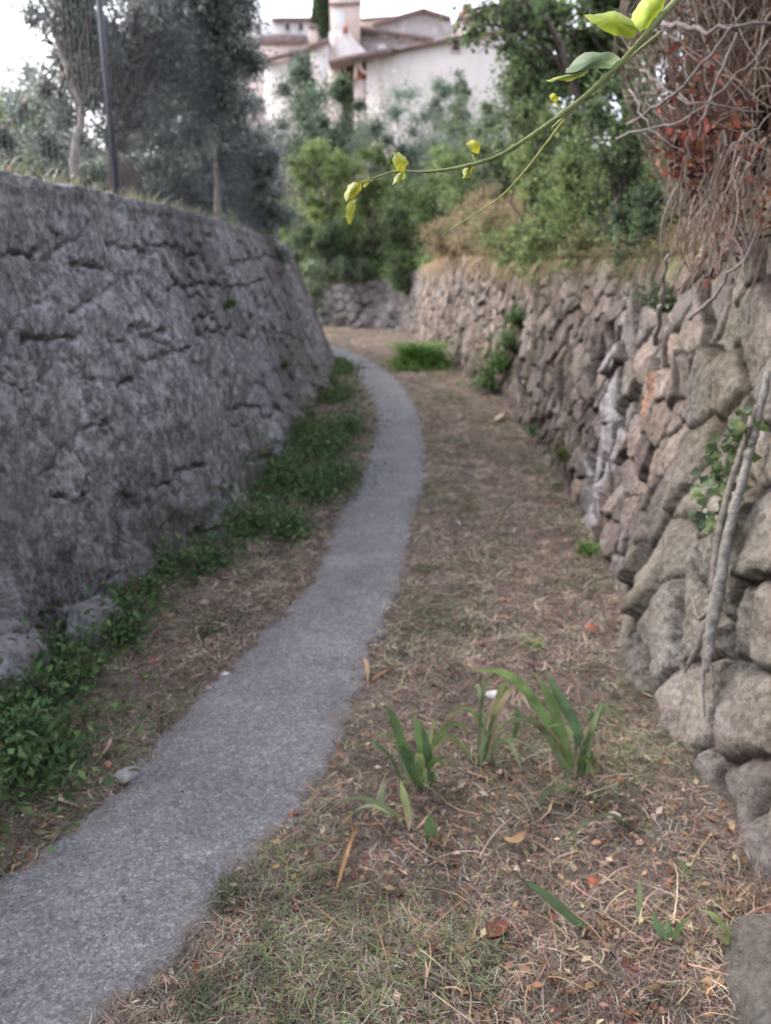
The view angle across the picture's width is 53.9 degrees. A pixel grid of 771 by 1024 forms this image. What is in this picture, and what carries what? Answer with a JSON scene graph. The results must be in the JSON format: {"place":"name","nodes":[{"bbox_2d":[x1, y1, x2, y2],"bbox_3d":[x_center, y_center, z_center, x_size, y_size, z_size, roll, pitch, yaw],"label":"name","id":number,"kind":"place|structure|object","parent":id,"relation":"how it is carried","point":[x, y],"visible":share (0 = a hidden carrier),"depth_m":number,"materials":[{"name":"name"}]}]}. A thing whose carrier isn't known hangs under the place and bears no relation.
{"place":"outdoors","nodes":[
{"label":"outdoors","id":0,"kind":"place"},
{"bbox_2d":[0,346,428,1023],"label":"path","id":1,"kind":"structure","parent":0,"point":[232,772],"depth_m":2.38,"materials":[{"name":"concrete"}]},
{"bbox_2d":[0,0,705,279],"label":"sky","id":2,"kind":"structure","parent":0,"point":[286,8],"materials":[{"name":"white"}]},
{"bbox_2d":[0,326,770,1023],"bbox_3d":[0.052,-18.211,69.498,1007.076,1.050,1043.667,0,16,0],"label":"ground","id":3,"kind":"structure","parent":0,"point":[358,766],"depth_m":2.70,"materials":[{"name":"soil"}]},
{"bbox_2d":[0,627,50,697],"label":"boulder","id":4,"kind":"object","parent":3,"relation":"on","point":[19,651],"visible":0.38,"depth_m":2.92,"materials":[{"name":"grey stone"}]},
{"bbox_2d":[0,629,93,783],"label":"weed clump","id":5,"kind":"object","parent":3,"relation":"on","point":[7,702],"visible":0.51,"depth_m":2.74,"materials":[{"name":"green plant"}]},
{"bbox_2d":[20,574,146,671],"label":"weed clump","id":6,"kind":"object","parent":3,"relation":"on","point":[50,641],"visible":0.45,"depth_m":3.25,"materials":[{"name":"green plant"}]},
{"bbox_2d":[0,591,178,745],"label":"weed clump","id":7,"kind":"object","parent":3,"relation":"on","point":[67,666],"visible":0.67,"depth_m":2.95,"materials":[{"name":"green plant"}]},
{"bbox_2d":[0,605,184,853],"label":"weed clump","id":8,"kind":"object","parent":3,"relation":"on","point":[33,753],"visible":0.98,"depth_m":2.44,"materials":[{"name":"green plant"}]},
{"bbox_2d":[63,594,123,649],"bbox_3d":[-1.329,0.537,3.471,0.254,0.290,0.360,0,16,0],"label":"boulder","id":9,"kind":"object","parent":3,"relation":"on","point":[77,618],"visible":0.48,"depth_m":3.36,"materials":[{"name":"grey stone"}]},
{"bbox_2d":[50,523,192,678],"bbox_3d":[-1.301,0.376,3.495,0.754,0.454,1.137,0,16,0],"label":"weed clump","id":10,"kind":"object","parent":3,"relation":"on","point":[122,631],"visible":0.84,"depth_m":3.38,"materials":[{"name":"green plant"}]},
{"bbox_2d":[0,169,334,656],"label":"retaining wall","id":11,"kind":"structure","parent":3,"relation":"on","point":[144,379],"depth_m":4.23,"materials":[{"name":"grey stone"}]},
{"bbox_2d":[0,0,278,241],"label":"wire fence","id":12,"kind":"object","parent":11,"relation":"on","point":[106,84],"visible":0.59,"depth_m":4.92,"materials":[{"name":"metal"}]},
{"bbox_2d":[0,160,286,244],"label":"terrace grass","id":13,"kind":"structure","parent":11,"relation":"on","point":[26,173],"depth_m":4.73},
{"bbox_2d":[118,493,229,628],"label":"weed clump","id":14,"kind":"object","parent":3,"relation":"on","point":[168,557],"visible":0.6,"depth_m":4.20,"materials":[{"name":"green plant"}]},
{"bbox_2d":[113,911,259,1023],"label":"grass tuft","id":15,"kind":"object","parent":3,"relation":"on","point":[201,991],"visible":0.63,"depth_m":1.67,"materials":[{"name":"plant"}]},
{"bbox_2d":[0,356,382,802],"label":"wall foot weeds","id":16,"kind":"object","parent":3,"relation":"on","point":[330,396],"depth_m":5.72,"materials":[{"name":"green plant"}]},
{"bbox_2d":[164,592,246,664],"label":"weed clump","id":17,"kind":"object","parent":3,"relation":"on","point":[217,630],"visible":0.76,"depth_m":3.48,"materials":[{"name":"green plant"}]},
{"bbox_2d":[144,500,272,602],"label":"weed clump","id":18,"kind":"object","parent":3,"relation":"on","point":[208,558],"visible":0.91,"depth_m":4.25,"materials":[{"name":"green plant"}]},
{"bbox_2d":[197,864,251,943],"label":"grass tuft","id":19,"kind":"object","parent":3,"relation":"on","point":[230,891],"visible":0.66,"depth_m":1.96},
{"bbox_2d":[180,449,307,561],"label":"weed clump","id":20,"kind":"object","parent":3,"relation":"on","point":[250,516],"visible":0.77,"depth_m":4.90,"materials":[{"name":"green plant"}]},
{"bbox_2d":[236,399,332,501],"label":"weed clump","id":21,"kind":"object","parent":3,"relation":"on","point":[277,478],"visible":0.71,"depth_m":6.09,"materials":[{"name":"green plant"}]},
{"bbox_2d":[231,463,341,562],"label":"weed clump","id":22,"kind":"object","parent":3,"relation":"on","point":[295,529],"visible":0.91,"depth_m":4.92,"materials":[{"name":"green plant"}]},
{"bbox_2d":[296,257,328,314],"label":"shrub","id":23,"kind":"object","parent":3,"relation":"on","point":[315,288],"visible":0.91,"depth_m":20.57,"materials":[{"name":"green plant"}]},
{"bbox_2d":[249,402,392,526],"bbox_3d":[-0.569,-0.503,5.960,1.260,0.793,2.535,0,16,0],"label":"weed clump","id":24,"kind":"object","parent":3,"relation":"on","point":[316,478],"visible":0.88,"depth_m":5.80,"materials":[{"name":"green plant"}]},
{"bbox_2d":[49,325,623,681],"bbox_3d":[-0.157,-2.555,13.230,3.503,0.794,21.443,-1,16,-2],"label":"straw","id":25,"kind":"object","parent":3,"relation":"on","point":[568,655],"visible":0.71,"depth_m":4.15,"materials":[{"name":"brown plant"}]},
{"bbox_2d":[283,356,391,463],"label":"weed clump","id":26,"kind":"object","parent":3,"relation":"on","point":[316,447],"visible":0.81,"depth_m":7.27,"materials":[{"name":"green plant"}]},
{"bbox_2d":[295,366,395,446],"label":"weed clump","id":27,"kind":"object","parent":3,"relation":"on","point":[356,424],"visible":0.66,"depth_m":8.16,"materials":[{"name":"green plant"}]},
{"bbox_2d":[287,410,403,506],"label":"weed clump","id":28,"kind":"object","parent":3,"relation":"on","point":[352,477],"visible":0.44,"depth_m":6.25,"materials":[{"name":"green plant"}]},
{"bbox_2d":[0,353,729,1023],"bbox_3d":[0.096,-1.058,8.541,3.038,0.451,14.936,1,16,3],"label":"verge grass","id":29,"kind":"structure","parent":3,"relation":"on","point":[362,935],"depth_m":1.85,"materials":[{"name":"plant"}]},
{"bbox_2d":[326,778,412,830],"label":"iris plant","id":30,"kind":"object","parent":3,"relation":"on","point":[383,807],"visible":0.94,"depth_m":2.20,"materials":[{"name":"green plant"}]},
{"bbox_2d":[0,381,770,1023],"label":"straw","id":31,"kind":"object","parent":3,"relation":"on","point":[378,963],"visible":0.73,"depth_m":1.97,"materials":[{"name":"beige plant"}]},
{"bbox_2d":[0,417,770,1023],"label":"root mat","id":32,"kind":"object","parent":3,"relation":"on","point":[512,941],"visible":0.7,"depth_m":2.01,"materials":[{"name":"brown plant"}]},
{"bbox_2d":[0,368,770,1023],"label":"leaf litter","id":33,"kind":"object","parent":3,"relation":"on","point":[506,946],"visible":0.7,"depth_m":1.98,"materials":[{"name":"brown plant"}]},
{"bbox_2d":[354,703,470,821],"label":"iris plant","id":34,"kind":"object","parent":3,"relation":"on","point":[419,772],"visible":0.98,"depth_m":2.34,"materials":[{"name":"green plant"}]},
{"bbox_2d":[377,338,458,374],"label":"grass tuft","id":35,"kind":"object","parent":3,"relation":"on","point":[424,356],"visible":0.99,"depth_m":13.36,"materials":[{"name":"plant"}]},
{"bbox_2d":[427,609,532,646],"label":"grass tuft","id":36,"kind":"object","parent":3,"relation":"on","point":[488,628],"visible":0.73,"depth_m":3.56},
{"bbox_2d":[427,678,540,774],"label":"iris plant","id":37,"kind":"object","parent":3,"relation":"on","point":[487,746],"visible":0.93,"depth_m":2.49,"materials":[{"name":"green plant"}]},
{"bbox_2d":[381,370,614,678],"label":"grey grass","id":38,"kind":"structure","parent":3,"relation":"on","point":[571,570],"depth_m":4.28,"materials":[{"name":"plant"}]},
{"bbox_2d":[278,530,770,1023],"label":"long straw","id":39,"kind":"object","parent":3,"relation":"on","point":[553,924],"visible":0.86,"depth_m":1.90,"materials":[{"name":"beige plant"}]},
{"bbox_2d":[303,237,770,832],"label":"dry stone wall","id":40,"kind":"structure","parent":3,"relation":"on","point":[621,401],"depth_m":3.53,"materials":[{"name":"stone"}]},
{"bbox_2d":[376,245,412,294],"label":"shrub","id":41,"kind":"object","parent":40,"relation":"on","point":[400,282],"visible":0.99,"depth_m":20.72,"materials":[{"name":"green plant"}]},
{"bbox_2d":[449,337,511,391],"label":"ivy clump","id":42,"kind":"object","parent":40,"relation":"attached to","point":[487,378],"visible":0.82,"depth_m":10.70,"materials":[{"name":"green plant"}]},
{"bbox_2d":[416,256,558,298],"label":"hanging grass","id":43,"kind":"structure","parent":40,"relation":"hanging from","point":[429,266],"depth_m":11.89,"materials":[{"name":"plant"}]},
{"bbox_2d":[473,335,514,372],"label":"ivy clump","id":44,"kind":"object","parent":40,"relation":"attached to","point":[496,359],"visible":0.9,"depth_m":10.25,"materials":[{"name":"green plant"}]},
{"bbox_2d":[425,141,669,261],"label":"dry grass","id":45,"kind":"structure","parent":40,"relation":"on","point":[484,253],"depth_m":12.44,"materials":[{"name":"plant"}]},
{"bbox_2d":[539,252,729,309],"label":"hanging weeds","id":46,"kind":"object","parent":40,"relation":"hanging from","point":[586,262],"visible":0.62,"depth_m":4.75,"materials":[{"name":"brown plant"}]},
{"bbox_2d":[536,194,753,263],"bbox_3d":[1.857,-2.412,6.601,0.847,0.716,7.116,1,16,3],"label":"grass fringe","id":47,"kind":"object","parent":40,"relation":"on","point":[650,249],"depth_m":4.69,"materials":[{"name":"plant"}]},
{"bbox_2d":[612,249,683,314],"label":"weed clump","id":48,"kind":"object","parent":40,"relation":"attached to","point":[667,307],"visible":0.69,"depth_m":4.04,"materials":[{"name":"green plant"}]},
{"bbox_2d":[684,372,770,716],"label":"ivy","id":49,"kind":"object","parent":40,"relation":"attached to","point":[747,433],"visible":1,"depth_m":2.47,"materials":[{"name":"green plant"}]},
{"bbox_2d":[469,668,623,788],"bbox_3d":[0.475,0.656,2.354,0.488,0.453,0.158,-2,16,-7],"label":"iris plant","id":50,"kind":"object","parent":3,"relation":"on","point":[554,730],"visible":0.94,"depth_m":2.37,"materials":[{"name":"green plant"}]},
{"bbox_2d":[513,873,611,940],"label":"iris plant","id":51,"kind":"object","parent":3,"relation":"on","point":[555,903],"visible":0.95,"depth_m":1.84,"materials":[{"name":"green plant"}]},
{"bbox_2d":[651,909,692,950],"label":"iris plant","id":52,"kind":"object","parent":3,"relation":"on","point":[669,934],"visible":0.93,"depth_m":1.80,"materials":[{"name":"green plant"}]},
{"bbox_2d":[721,913,770,1023],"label":"boulder","id":53,"kind":"object","parent":3,"relation":"on","point":[747,957],"visible":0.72,"depth_m":1.65,"materials":[{"name":"grey stone"}]},
{"bbox_2d":[735,814,770,880],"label":"boulder","id":54,"kind":"object","parent":3,"relation":"on","point":[756,837],"visible":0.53,"depth_m":2.06,"materials":[{"name":"grey stone"}]},
{"bbox_2d":[221,167,770,281],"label":"bank","id":55,"kind":"structure","parent":0,"point":[767,231],"depth_m":4.70,"materials":[{"name":"plant"}]},
{"bbox_2d":[238,17,309,128],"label":"flat roofed block","id":56,"kind":"structure","parent":55,"relation":"on","point":[291,33],"depth_m":51.41,"materials":[{"name":"paint"}]},
{"bbox_2d":[261,24,329,174],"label":"house","id":57,"kind":"structure","parent":55,"relation":"on","point":[320,48],"depth_m":42.70,"materials":[{"name":"paint"}]},
{"bbox_2d":[255,72,342,231],"bbox_3d":[-2.944,-11.707,24.869,3.171,4.884,3.052,0,16,0],"label":"tree","id":58,"kind":"object","parent":55,"relation":"on","point":[319,121],"visible":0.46,"depth_m":24.22,"materials":[{"name":"green plant"}]},
{"bbox_2d":[278,42,326,193],"bbox_3d":[-3.219,-15.681,31.068,2.166,5.887,2.870,0,16,0],"label":"tree","id":59,"kind":"object","parent":55,"relation":"on","point":[298,70],"visible":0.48,"depth_m":30.00,"materials":[{"name":"green plant"}]},
{"bbox_2d":[283,215,352,279],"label":"shrub","id":60,"kind":"object","parent":55,"relation":"on","point":[327,246],"visible":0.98,"depth_m":22.12,"materials":[{"name":"green plant"}]},
{"bbox_2d":[309,0,329,40],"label":"cypress tree","id":61,"kind":"object","parent":55,"relation":"on","point":[320,14],"visible":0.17,"depth_m":45.20,"materials":[{"name":"green plant"}]},
{"bbox_2d":[280,132,375,272],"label":"shrub","id":62,"kind":"object","parent":55,"relation":"on","point":[333,169],"visible":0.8,"depth_m":22.53,"materials":[{"name":"green plant"}]},
{"bbox_2d":[280,66,378,201],"bbox_3d":[-1.629,-13.359,27.304,3.585,4.707,3.583,-12,19,-36],"label":"tree","id":63,"kind":"object","parent":55,"relation":"on","point":[340,86],"visible":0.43,"depth_m":26.64,"materials":[{"name":"green plant"}]},
{"bbox_2d":[329,0,365,58],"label":"tower house","id":64,"kind":"structure","parent":55,"relation":"on","point":[345,26],"depth_m":42.38,"materials":[{"name":"paint"}]},
{"bbox_2d":[320,255,379,287],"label":"shrub","id":65,"kind":"object","parent":55,"relation":"on","point":[361,270],"visible":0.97,"depth_m":22.11,"materials":[{"name":"green plant"}]},
{"bbox_2d":[339,226,387,275],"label":"shrub","id":66,"kind":"object","parent":55,"relation":"on","point":[370,242],"visible":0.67,"depth_m":22.48,"materials":[{"name":"green plant"}]},
{"bbox_2d":[340,129,410,238],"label":"shrub","id":67,"kind":"object","parent":55,"relation":"on","point":[369,191],"visible":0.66,"depth_m":23.51,"materials":[{"name":"green plant"}]},
{"bbox_2d":[371,198,424,264],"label":"shrub","id":68,"kind":"object","parent":55,"relation":"on","point":[395,238],"visible":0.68,"depth_m":21.61,"materials":[{"name":"green plant"}]},
{"bbox_2d":[334,57,467,215],"bbox_3d":[0.696,-11.406,24.613,4.750,5.674,3.833,0,16,0],"label":"tree","id":69,"kind":"object","parent":55,"relation":"on","point":[408,152],"visible":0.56,"depth_m":24.15,"materials":[{"name":"green plant"}]},
{"bbox_2d":[360,8,455,51],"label":"stone house","id":70,"kind":"structure","parent":55,"relation":"on","point":[419,26],"depth_m":48.24,"materials":[{"name":"paint"}]},
{"bbox_2d":[377,135,467,247],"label":"shrub","id":71,"kind":"object","parent":55,"relation":"on","point":[420,201],"visible":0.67,"depth_m":20.69,"materials":[{"name":"green plant"}]},
{"bbox_2d":[328,30,524,168],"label":"house","id":72,"kind":"structure","parent":55,"relation":"on","point":[419,62],"depth_m":39.33,"materials":[{"name":"paint"}]},
{"bbox_2d":[400,71,462,188],"bbox_3d":[1.580,-13.364,27.305,2.381,4.399,1.672,0,16,0],"label":"tree","id":73,"kind":"object","parent":55,"relation":"on","point":[438,86],"visible":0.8,"depth_m":26.98,"materials":[{"name":"green plant"}]},
{"bbox_2d":[409,205,464,265],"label":"shrub","id":74,"kind":"object","parent":55,"relation":"on","point":[439,245],"visible":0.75,"depth_m":14.51,"materials":[{"name":"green plant"}]},
{"bbox_2d":[214,122,683,284],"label":"undergrowth","id":75,"kind":"object","parent":55,"relation":"on","point":[419,260],"visible":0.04,"depth_m":21.16,"materials":[{"name":"green plant"}]},
{"bbox_2d":[425,198,480,258],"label":"shrub","id":76,"kind":"object","parent":55,"relation":"on","point":[463,225],"visible":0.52,"depth_m":13.14,"materials":[{"name":"beige plant"}]},
{"bbox_2d":[445,67,473,155],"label":"shrub","id":77,"kind":"object","parent":55,"relation":"on","point":[463,81],"visible":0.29,"depth_m":34.17,"materials":[{"name":"green plant"}]},
{"bbox_2d":[420,75,508,195],"bbox_3d":[2.995,-12.472,26.513,4.364,4.699,3.625,-2,16,-7],"label":"tree","id":78,"kind":"object","parent":55,"relation":"on","point":[452,122],"visible":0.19,"depth_m":25.86,"materials":[{"name":"green plant"}]},
{"bbox_2d":[422,129,512,219],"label":"shrub","id":79,"kind":"object","parent":55,"relation":"on","point":[453,180],"visible":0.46,"depth_m":15.46,"materials":[{"name":"green plant"}]},
{"bbox_2d":[451,172,517,230],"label":"shrub","id":80,"kind":"object","parent":55,"relation":"on","point":[471,199],"visible":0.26,"depth_m":13.85,"materials":[{"name":"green plant"}]},
{"bbox_2d":[452,182,520,258],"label":"shrub","id":81,"kind":"object","parent":55,"relation":"on","point":[488,213],"visible":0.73,"depth_m":11.61,"materials":[{"name":"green plant"}]},
{"bbox_2d":[459,209,534,277],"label":"shrub","id":82,"kind":"object","parent":55,"relation":"on","point":[515,230],"visible":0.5,"depth_m":10.13,"materials":[{"name":"green plant"}]},
{"bbox_2d":[453,62,551,195],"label":"shrub","id":83,"kind":"object","parent":55,"relation":"on","point":[487,118],"visible":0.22,"depth_m":15.45,"materials":[{"name":"green plant"}]},
{"bbox_2d":[481,216,559,289],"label":"shrub","id":84,"kind":"object","parent":55,"relation":"on","point":[523,255],"visible":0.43,"depth_m":8.83,"materials":[{"name":"green plant"}]},
{"bbox_2d":[439,0,645,165],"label":"tree","id":85,"kind":"object","parent":55,"relation":"on","point":[518,17],"visible":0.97,"depth_m":7.76,"materials":[{"name":"green plant"}]},
{"bbox_2d":[474,34,616,222],"bbox_3d":[2.268,-5.074,10.556,2.107,2.810,1.851,0,16,0],"label":"shrub","id":86,"kind":"object","parent":55,"relation":"on","point":[516,93],"visible":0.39,"depth_m":10.20,"materials":[{"name":"green plant"}]},
{"bbox_2d":[492,93,610,231],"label":"shrub","id":87,"kind":"object","parent":55,"relation":"on","point":[532,187],"visible":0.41,"depth_m":9.57,"materials":[{"name":"green plant"}]},
{"bbox_2d":[512,175,593,284],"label":"shrub","id":88,"kind":"object","parent":55,"relation":"on","point":[532,240],"visible":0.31,"depth_m":8.15,"materials":[{"name":"green plant"}]},
{"bbox_2d":[538,209,609,289],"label":"shrub","id":89,"kind":"object","parent":55,"relation":"on","point":[584,236],"visible":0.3,"depth_m":6.74,"materials":[{"name":"green plant"}]},
{"bbox_2d":[479,0,686,144],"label":"tree","id":90,"kind":"object","parent":55,"relation":"on","point":[584,37],"visible":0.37,"depth_m":10.33,"materials":[{"name":"green plant"}]},
{"bbox_2d":[525,93,659,248],"bbox_3d":[2.095,-3.317,7.553,1.434,1.550,1.426,0,16,0],"label":"shrub","id":91,"kind":"object","parent":55,"relation":"on","point":[572,168],"visible":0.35,"depth_m":7.42,"materials":[{"name":"green plant"}]},
{"bbox_2d":[556,48,663,241],"bbox_3d":[1.994,-2.974,6.377,1.138,1.545,1.000,-13,20,-38],"label":"shrub","id":92,"kind":"object","parent":55,"relation":"on","point":[622,174],"visible":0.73,"depth_m":6.30,"materials":[{"name":"green plant"}]},
{"bbox_2d":[595,161,683,299],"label":"shrub","id":93,"kind":"object","parent":55,"relation":"on","point":[648,196],"visible":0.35,"depth_m":4.95,"materials":[{"name":"green plant"}]},
{"bbox_2d":[613,0,770,345],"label":"dead vines","id":94,"kind":"object","parent":55,"relation":"on","point":[714,111],"visible":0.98,"depth_m":3.06,"materials":[{"name":"plant"}]},
{"bbox_2d":[344,0,679,224],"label":"vine shoot","id":95,"kind":"object","parent":94,"relation":"hanging from","point":[644,16],"visible":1,"depth_m":1.19,"materials":[{"name":"green plant"}]},
{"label":"terrace","id":96,"kind":"structure","parent":0,"visible":0},
{"bbox_2d":[0,65,106,188],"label":"shrub","id":97,"kind":"object","parent":96,"relation":"on","point":[32,157],"visible":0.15,"depth_m":8.99,"materials":[{"name":"green plant"}]},
{"bbox_2d":[0,55,142,191],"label":"shrub","id":98,"kind":"object","parent":96,"relation":"on","point":[101,161],"visible":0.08,"depth_m":9.28,"materials":[{"name":"green plant"}]},
{"bbox_2d":[0,0,203,187],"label":"olive tree","id":99,"kind":"object","parent":96,"relation":"on","point":[74,72],"visible":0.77,"depth_m":6.14,"materials":[{"name":"green plant"}]},
{"bbox_2d":[0,149,251,228],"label":"grass","id":100,"kind":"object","parent":96,"relation":"on","point":[42,176],"visible":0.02,"depth_m":4.46,"materials":[{"name":"green plant"}]},
{"bbox_2d":[106,157,146,199],"bbox_3d":[-2.092,-2.611,6.030,0.328,0.374,0.320,14,21,40],"label":"tree stump","id":101,"kind":"object","parent":96,"relation":"on","point":[129,176],"visible":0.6,"depth_m":5.93,"materials":[{"name":"grey wood"}]},
{"bbox_2d":[102,87,234,210],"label":"shrub","id":102,"kind":"object","parent":96,"relation":"on","point":[178,186],"visible":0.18,"depth_m":8.75,"materials":[{"name":"green plant"}]},
{"bbox_2d":[90,0,290,180],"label":"olive tree","id":103,"kind":"object","parent":96,"relation":"on","point":[229,22],"visible":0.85,"depth_m":6.67,"materials":[{"name":"green plant"}]},
{"bbox_2d":[121,100,298,244],"bbox_3d":[-2.358,-4.270,9.717,2.490,2.281,1.817,0,16,0],"label":"shrub","id":104,"kind":"object","parent":96,"relation":"on","point":[224,204],"visible":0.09,"depth_m":9.71,"materials":[{"name":"green plant"}]},
{"bbox_2d":[142,5,304,218],"bbox_3d":[-1.772,-4.566,8.228,1.773,2.764,2.104,0,16,0],"label":"olive tree","id":105,"kind":"object","parent":96,"relation":"on","point":[263,172],"visible":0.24,"depth_m":8.44,"materials":[{"name":"green plant"}]},
{"bbox_2d":[198,37,299,219],"bbox_3d":[-2.885,-7.086,14.726,2.505,3.651,1.923,0,16,0],"label":"shrub","id":106,"kind":"object","parent":96,"relation":"on","point":[263,100],"visible":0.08,"depth_m":14.52,"materials":[{"name":"green plant"}]},
{"bbox_2d":[213,114,309,272],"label":"shrub","id":107,"kind":"object","parent":96,"relation":"on","point":[285,215],"visible":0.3,"depth_m":9.87,"materials":[{"name":"green plant"}]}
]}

